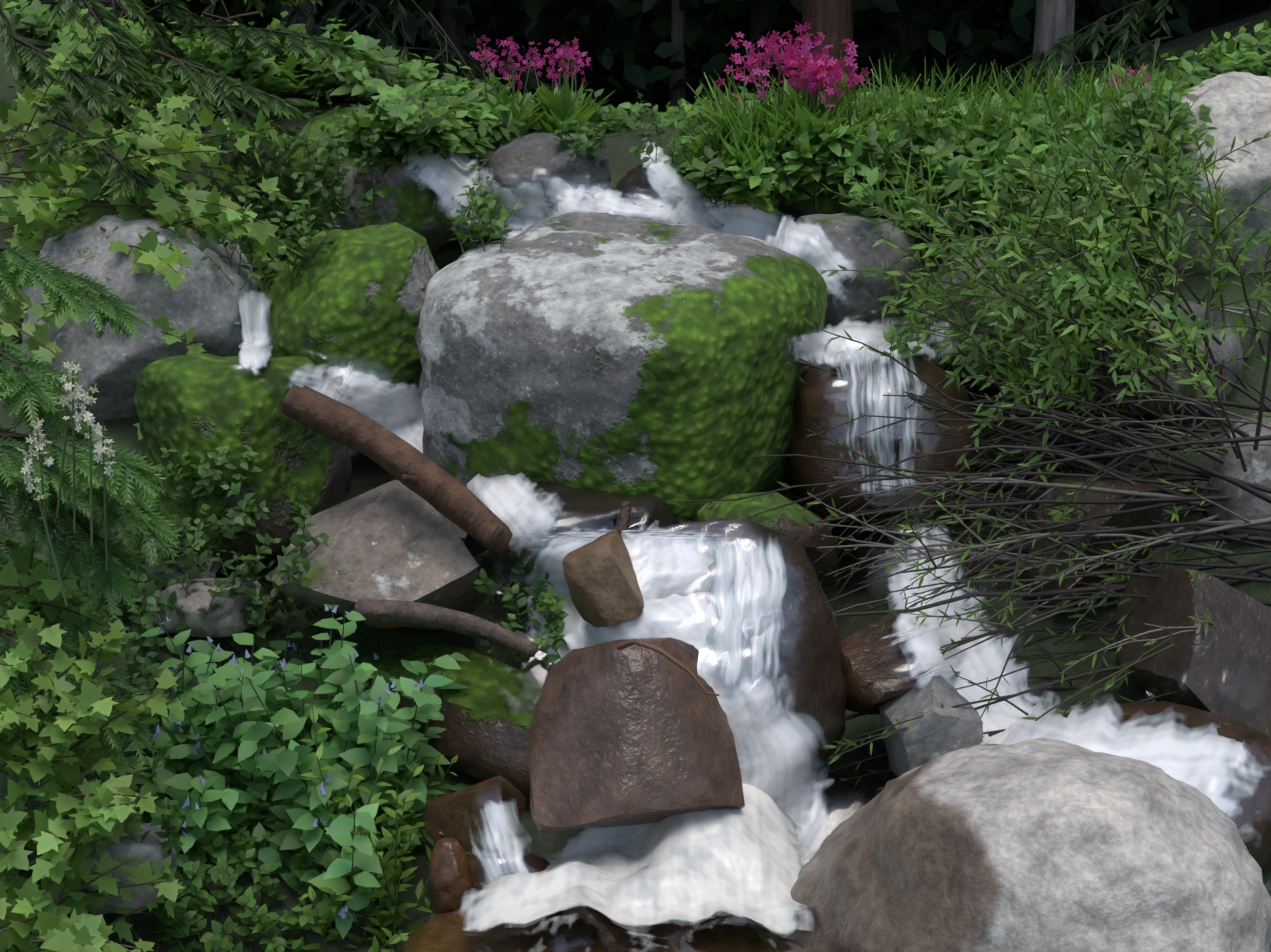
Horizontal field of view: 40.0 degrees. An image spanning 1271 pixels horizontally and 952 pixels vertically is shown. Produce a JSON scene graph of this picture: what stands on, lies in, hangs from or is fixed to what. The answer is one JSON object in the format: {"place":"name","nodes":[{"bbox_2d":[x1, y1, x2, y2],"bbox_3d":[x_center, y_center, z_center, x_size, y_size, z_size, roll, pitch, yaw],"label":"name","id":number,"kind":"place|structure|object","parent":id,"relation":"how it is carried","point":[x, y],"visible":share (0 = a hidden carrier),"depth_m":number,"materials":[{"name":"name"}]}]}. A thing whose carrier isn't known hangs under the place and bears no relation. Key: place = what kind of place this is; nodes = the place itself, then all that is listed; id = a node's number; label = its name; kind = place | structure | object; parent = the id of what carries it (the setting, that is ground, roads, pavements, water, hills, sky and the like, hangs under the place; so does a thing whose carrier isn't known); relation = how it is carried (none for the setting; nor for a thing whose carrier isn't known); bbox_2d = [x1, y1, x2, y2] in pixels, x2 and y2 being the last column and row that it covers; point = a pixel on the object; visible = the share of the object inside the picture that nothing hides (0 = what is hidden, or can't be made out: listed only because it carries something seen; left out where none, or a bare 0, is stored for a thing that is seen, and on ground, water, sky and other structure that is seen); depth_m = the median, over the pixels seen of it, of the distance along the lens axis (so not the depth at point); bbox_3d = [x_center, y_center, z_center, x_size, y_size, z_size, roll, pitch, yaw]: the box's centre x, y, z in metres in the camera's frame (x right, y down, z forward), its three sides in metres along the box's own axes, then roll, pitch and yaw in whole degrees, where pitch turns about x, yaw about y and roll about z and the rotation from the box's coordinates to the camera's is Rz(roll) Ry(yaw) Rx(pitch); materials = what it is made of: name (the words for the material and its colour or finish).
{"place":"outdoors","nodes":[
{"label":"outdoors","id":0,"kind":"place"},
{"bbox_2d":[0,0,1270,951],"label":"ground","id":1,"kind":"structure","parent":0,"point":[369,474],"depth_m":4.73,"materials":[{"name":"soil"}]},
{"bbox_2d":[0,518,107,725],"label":"maple shrub","id":2,"kind":"object","parent":1,"relation":"on","point":[30,637],"depth_m":3.60,"materials":[{"name":"green plant"}]},
{"bbox_2d":[14,361,116,606],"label":"white flowers","id":3,"kind":"object","parent":1,"relation":"on","point":[98,446],"depth_m":3.12,"materials":[{"name":"white plant"}]},
{"bbox_2d":[0,245,181,799],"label":"conifer sprays","id":4,"kind":"object","parent":1,"relation":"on","point":[124,485],"depth_m":3.63,"materials":[{"name":"green plant"}]},
{"bbox_2d":[82,0,129,26],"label":"tree trunk","id":5,"kind":"object","parent":1,"relation":"on","point":[117,13],"visible":0.02,"depth_m":10.33,"materials":[{"name":"brown plant"}]},
{"bbox_2d":[0,619,216,951],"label":"maple shrub","id":6,"kind":"object","parent":1,"relation":"on","point":[62,932],"depth_m":3.47,"materials":[{"name":"green plant"}]},
{"bbox_2d":[73,823,177,914],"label":"bank rock","id":7,"kind":"object","parent":1,"relation":"on","point":[148,847],"visible":0.4,"depth_m":3.71,"materials":[{"name":"grey stone"}]},
{"bbox_2d":[21,212,256,421],"bbox_3d":[-1.487,-0.447,5.259,0.698,0.682,0.722,6,13,-16],"label":"rock","id":8,"kind":"object","parent":1,"relation":"on","point":[204,298],"visible":0.38,"depth_m":4.99,"materials":[{"name":"grey stone"}]},
{"bbox_2d":[0,20,313,439],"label":"maple shrub","id":9,"kind":"object","parent":1,"relation":"on","point":[37,219],"depth_m":5.15,"materials":[{"name":"green plant"}]},
{"bbox_2d":[144,533,220,587],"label":"bank rock","id":10,"kind":"object","parent":1,"relation":"on","point":[182,559],"visible":0.35,"depth_m":4.54,"materials":[{"name":"grey stone"}]},
{"bbox_2d":[0,0,380,203],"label":"conifer branches","id":11,"kind":"object","parent":1,"relation":"on","point":[136,84],"depth_m":5.76,"materials":[{"name":"green plant"}]},
{"bbox_2d":[153,577,266,637],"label":"bank rock","id":12,"kind":"object","parent":1,"relation":"on","point":[220,621],"visible":0.67,"depth_m":4.34,"materials":[{"name":"grey stone"}]},
{"bbox_2d":[134,353,351,563],"bbox_3d":[-1.090,-0.060,4.796,0.548,0.585,0.541,8,17,9],"label":"mossy boulder","id":13,"kind":"object","parent":1,"relation":"on","point":[203,403],"visible":0.62,"depth_m":4.59,"materials":[{"name":"green plant"}]},
{"bbox_2d":[37,604,471,938],"bbox_3d":[-0.950,0.990,4.425,1.375,1.463,1.147,4,11,23],"label":"bluebell plant","id":14,"kind":"object","parent":1,"relation":"on","point":[275,765],"depth_m":4.02,"materials":[{"name":"green plant"}]},
{"bbox_2d":[5,0,554,96],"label":"conifer","id":15,"kind":"object","parent":1,"relation":"on","point":[532,83],"depth_m":8.92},
{"bbox_2d":[281,0,315,33],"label":"tree trunk","id":16,"kind":"object","parent":1,"relation":"on","point":[290,10],"depth_m":11.82,"materials":[{"name":"brown plant"}]},
{"bbox_2d":[262,222,439,386],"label":"mossy rock","id":17,"kind":"object","parent":1,"relation":"on","point":[363,297],"visible":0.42,"depth_m":5.01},
{"bbox_2d":[275,702,457,951],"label":"toothed herb","id":18,"kind":"object","parent":1,"relation":"on","point":[387,919],"depth_m":3.92,"materials":[{"name":"green plant"}]},
{"bbox_2d":[271,106,465,252],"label":"slab rock","id":19,"kind":"object","parent":1,"relation":"on","point":[402,205],"visible":0.27,"depth_m":5.76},
{"bbox_2d":[271,480,478,629],"bbox_3d":[-0.625,0.197,4.535,0.553,0.368,0.525,8,-10,15],"label":"angular rock","id":20,"kind":"object","parent":1,"relation":"on","point":[391,540],"visible":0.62,"depth_m":4.37,"materials":[{"name":"grey stone"}]},
{"bbox_2d":[364,621,409,628],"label":"orange rock","id":21,"kind":"object","parent":20,"relation":"on","point":[383,625],"visible":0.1,"depth_m":4.39,"materials":[{"name":"brown stone"}]},
{"bbox_2d":[281,384,512,554],"bbox_3d":[-0.603,-0.025,4.354,0.712,0.124,0.150,33,21,16],"label":"log","id":22,"kind":"object","parent":20,"relation":"on","point":[449,496],"visible":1,"depth_m":4.34,"materials":[{"name":"brown wood"}]},
{"bbox_2d":[354,599,539,656],"bbox_3d":[-0.457,0.358,4.206,0.463,0.081,0.056,12,11,5],"label":"log","id":23,"kind":"object","parent":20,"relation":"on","point":[410,613],"visible":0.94,"depth_m":4.19,"materials":[{"name":"brown wood"}]},
{"bbox_2d":[438,511,467,542],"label":"rock","id":24,"kind":"object","parent":20,"relation":"on","point":[461,533],"visible":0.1,"depth_m":4.64,"materials":[{"name":"grey stone"}]},
{"bbox_2d":[355,643,544,801],"bbox_3d":[-0.418,0.617,4.510,0.723,0.304,0.438,21,-13,16],"label":"mossy rock","id":25,"kind":"object","parent":1,"relation":"on","point":[482,739],"visible":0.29,"depth_m":4.32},
{"bbox_2d":[439,0,466,81],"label":"tree trunk","id":26,"kind":"object","parent":1,"relation":"on","point":[453,27],"visible":0.12,"depth_m":12.81,"materials":[{"name":"brown plant"}]},
{"bbox_2d":[8,82,974,951],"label":"leafy plants","id":27,"kind":"object","parent":1,"relation":"on","point":[238,521],"depth_m":4.45,"materials":[{"name":"green plant"}]},
{"bbox_2d":[481,133,611,188],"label":"round rock","id":28,"kind":"object","parent":1,"relation":"on","point":[523,158],"visible":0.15,"depth_m":5.97,"materials":[{"name":"grey stone"}]},
{"bbox_2d":[234,97,900,605],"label":"water cascade","id":29,"kind":"object","parent":1,"relation":"on","point":[512,501],"visible":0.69,"depth_m":5.30,"materials":[{"name":"white liquid"}]},
{"bbox_2d":[573,0,604,105],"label":"tree trunk","id":30,"kind":"object","parent":1,"relation":"on","point":[588,71],"depth_m":14.79,"materials":[{"name":"brown plant"}]},
{"bbox_2d":[506,481,680,554],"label":"rock","id":31,"kind":"object","parent":1,"relation":"on","point":[597,504],"visible":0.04,"depth_m":4.47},
{"bbox_2d":[416,210,826,523],"bbox_3d":[-0.030,-0.287,4.978,1.020,0.793,0.965,16,28,28],"label":"rock","id":32,"kind":"object","parent":31,"relation":"on","point":[610,353],"visible":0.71,"depth_m":4.59,"materials":[{"name":"grey stone"}]},
{"bbox_2d":[402,906,806,951],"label":"pool water","id":33,"kind":"structure","parent":1,"relation":"on","point":[416,938],"depth_m":3.53,"materials":[{"name":"black liquid"}]},
{"bbox_2d":[429,837,473,913],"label":"pool rock","id":34,"kind":"object","parent":33,"relation":"on","point":[448,870],"visible":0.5,"depth_m":3.71,"materials":[{"name":"brown stone"}]},
{"bbox_2d":[468,843,549,890],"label":"rock","id":35,"kind":"object","parent":33,"relation":"on","point":[529,856],"depth_m":3.71,"materials":[{"name":"brown stone"}]},
{"bbox_2d":[424,775,526,852],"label":"rock","id":36,"kind":"object","parent":35,"relation":"on","point":[445,814],"visible":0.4,"depth_m":3.85,"materials":[{"name":"brown stone"}]},
{"bbox_2d":[418,783,839,951],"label":"foam","id":37,"kind":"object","parent":33,"relation":"on","point":[698,866],"depth_m":3.56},
{"bbox_2d":[527,637,744,831],"bbox_3d":[-0.013,0.553,3.756,0.450,0.393,0.230,-1,-19,-12],"label":"boulder","id":38,"kind":"object","parent":37,"relation":"on","point":[634,734],"visible":0.9,"depth_m":3.67,"materials":[{"name":"brown stone"}]},
{"bbox_2d":[562,530,643,627],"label":"orange rock","id":39,"kind":"object","parent":38,"relation":"on","point":[602,582],"visible":1,"depth_m":3.79,"materials":[{"name":"brown stone"}]},
{"bbox_2d":[616,638,718,706],"bbox_3d":[0.059,0.406,3.618,0.238,0.131,0.041,5,11,28],"label":"twig","id":40,"kind":"object","parent":38,"relation":"on","point":[623,645],"visible":1,"depth_m":3.59,"materials":[{"name":"brown wood"}]},
{"bbox_2d":[658,518,848,770],"bbox_3d":[0.186,0.438,4.066,0.592,0.671,0.471,-7,-3,-9],"label":"rock","id":41,"kind":"object","parent":37,"relation":"on","point":[829,684],"visible":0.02,"depth_m":3.99,"materials":[{"name":"brown stone"}]},
{"bbox_2d":[0,0,1270,238],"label":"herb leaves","id":42,"kind":"object","parent":1,"relation":"on","point":[430,110],"visible":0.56,"depth_m":5.95,"materials":[{"name":"green plant"}]},
{"bbox_2d":[615,164,685,198],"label":"rock","id":43,"kind":"object","parent":1,"relation":"on","point":[632,179],"visible":0.1,"depth_m":5.93,"materials":[{"name":"grey stone"}]},
{"bbox_2d":[670,0,684,106],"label":"tree trunk","id":44,"kind":"object","parent":1,"relation":"on","point":[677,24],"visible":0.29,"depth_m":12.35,"materials":[{"name":"brown plant"}]},
{"bbox_2d":[478,70,903,212],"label":"leafy plants","id":45,"kind":"object","parent":1,"relation":"on","point":[553,108],"visible":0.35,"depth_m":5.93,"materials":[{"name":"green plant"}]},
{"bbox_2d":[140,0,1256,117],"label":"background foliage","id":46,"kind":"object","parent":1,"relation":"on","point":[936,24],"visible":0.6,"depth_m":12.98,"materials":[{"name":"green plant"}]},
{"bbox_2d":[713,198,782,210],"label":"rock","id":47,"kind":"object","parent":1,"relation":"on","point":[780,208],"depth_m":6.01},
{"bbox_2d":[468,0,1034,71],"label":"background foliage","id":48,"kind":"object","parent":1,"relation":"on","point":[562,9],"visible":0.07,"depth_m":13.78,"materials":[{"name":"green plant"}]},
{"bbox_2d":[748,0,772,86],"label":"tree trunk","id":49,"kind":"object","parent":1,"relation":"on","point":[759,22],"visible":0.1,"depth_m":13.28,"materials":[{"name":"brown plant"}]},
{"bbox_2d":[693,492,837,581],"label":"dark rock","id":50,"kind":"object","parent":1,"relation":"on","point":[827,563],"visible":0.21,"depth_m":4.41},
{"bbox_2d":[481,32,1144,131],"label":"primrose stalks","id":51,"kind":"object","parent":1,"relation":"on","point":[817,94],"visible":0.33,"depth_m":5.94,"materials":[{"name":"green plant stem"},{"name":"leaf"}]},
{"bbox_2d":[469,20,1152,106],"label":"pink flowers","id":52,"kind":"object","parent":51,"relation":"on","point":[816,66],"visible":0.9,"depth_m":5.87,"materials":[{"name":"pink flower petal"}]},
{"bbox_2d":[780,192,862,218],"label":"rock","id":53,"kind":"object","parent":1,"relation":"on","point":[796,209],"visible":0.04,"depth_m":5.96,"materials":[{"name":"black stone"}]},
{"bbox_2d":[800,0,854,97],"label":"tree trunk","id":54,"kind":"object","parent":1,"relation":"on","point":[831,21],"visible":0.23,"depth_m":11.21,"materials":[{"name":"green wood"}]},
{"bbox_2d":[796,213,916,328],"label":"rock","id":55,"kind":"object","parent":1,"relation":"on","point":[852,231],"visible":0.25,"depth_m":5.36,"materials":[{"name":"grey stone"}]},
{"bbox_2d":[452,311,1270,950],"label":"water cascade","id":56,"kind":"object","parent":1,"relation":"on","point":[716,601],"visible":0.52,"depth_m":3.89,"materials":[{"name":"white liquid"}]},
{"bbox_2d":[615,499,630,533],"bbox_3d":[-0.028,0.102,4.352,0.031,0.090,0.036,6,-8,30],"label":"stick stump","id":57,"kind":"object","parent":56,"relation":"on","point":[623,520],"visible":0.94,"depth_m":4.34,"materials":[{"name":"brown wood"}]},
{"bbox_2d":[786,342,974,517],"bbox_3d":[0.671,-0.135,4.875,0.493,0.495,0.450,-1,7,-7],"label":"rock face","id":58,"kind":"object","parent":1,"relation":"on","point":[800,469],"visible":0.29,"depth_m":4.69},
{"bbox_2d":[840,618,954,714],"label":"brown rock","id":59,"kind":"object","parent":1,"relation":"on","point":[863,655],"visible":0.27,"depth_m":4.08,"materials":[{"name":"brown stone"}]},
{"bbox_2d":[893,0,926,94],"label":"tree trunk","id":60,"kind":"object","parent":1,"relation":"on","point":[908,38],"visible":0.15,"depth_m":13.71,"materials":[{"name":"brown plant"}]},
{"bbox_2d":[879,674,982,776],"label":"rock","id":61,"kind":"object","parent":1,"relation":"on","point":[937,729],"visible":0.62,"depth_m":3.91,"materials":[{"name":"grey stone"}]},
{"bbox_2d":[659,48,1212,233],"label":"grass tufts","id":62,"kind":"object","parent":1,"relation":"on","point":[1026,99],"visible":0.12,"depth_m":5.97,"materials":[{"name":"green plant"}]},
{"bbox_2d":[672,214,1270,792],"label":"bare branches","id":63,"kind":"object","parent":1,"relation":"on","point":[1170,496],"depth_m":4.37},
{"bbox_2d":[973,2,992,84],"bbox_3d":[3.136,-7.705,15.116,0.257,9.500,0.248,0,10,1],"label":"tree trunk","id":64,"kind":"object","parent":1,"relation":"on","point":[986,10],"visible":0.12,"depth_m":15.67,"materials":[{"name":"brown plant"}]},
{"bbox_2d":[779,66,1270,626],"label":"willow shrub","id":65,"kind":"object","parent":1,"relation":"on","point":[1083,296],"depth_m":4.66,"materials":[{"name":"green plant"}]},
{"bbox_2d":[791,737,1270,951],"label":"boulder","id":66,"kind":"object","parent":1,"relation":"on","point":[1043,844],"visible":0.96,"depth_m":3.16,"materials":[{"name":"grey stone"}]},
{"bbox_2d":[932,224,1136,392],"bbox_3d":[1.233,-0.517,5.342,0.604,0.515,0.581,-7,11,-13],"label":"rock","id":67,"kind":"object","parent":1,"relation":"on","point":[959,274],"visible":0.1,"depth_m":5.18,"materials":[{"name":"grey stone"}]},
{"bbox_2d":[1032,0,1074,102],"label":"tree trunk","id":68,"kind":"object","parent":1,"relation":"on","point":[1054,20],"visible":0.27,"depth_m":9.76,"materials":[{"name":"grey plant"}]},
{"bbox_2d":[1023,477,1161,607],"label":"rock","id":69,"kind":"object","parent":1,"relation":"on","point":[1140,518],"visible":0.44,"depth_m":4.47,"materials":[{"name":"grey stone"}]},
{"bbox_2d":[964,0,1249,103],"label":"grassy bank","id":70,"kind":"structure","parent":1,"relation":"on","point":[1092,32],"depth_m":9.68,"materials":[{"name":"green plant"}]},
{"bbox_2d":[1063,294,1242,416],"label":"rock","id":71,"kind":"object","parent":1,"relation":"on","point":[1229,347],"visible":0.23,"depth_m":4.95,"materials":[{"name":"grey stone"}]},
{"bbox_2d":[1041,701,1270,875],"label":"rock","id":72,"kind":"object","parent":1,"relation":"on","point":[1226,729],"depth_m":3.73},
{"bbox_2d":[1115,569,1270,735],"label":"rock","id":73,"kind":"object","parent":1,"relation":"on","point":[1238,635],"visible":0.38,"depth_m":4.07,"materials":[{"name":"stone"}]},
{"bbox_2d":[1134,72,1270,272],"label":"pale rock","id":74,"kind":"object","parent":1,"relation":"on","point":[1238,104],"visible":0.4,"depth_m":5.44,"materials":[{"name":"grey stone"}]},
{"bbox_2d":[1202,412,1270,542],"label":"edge rock","id":75,"kind":"object","parent":1,"relation":"on","point":[1245,504],"visible":0.46,"depth_m":4.53,"materials":[{"name":"grey stone"}]}
]}

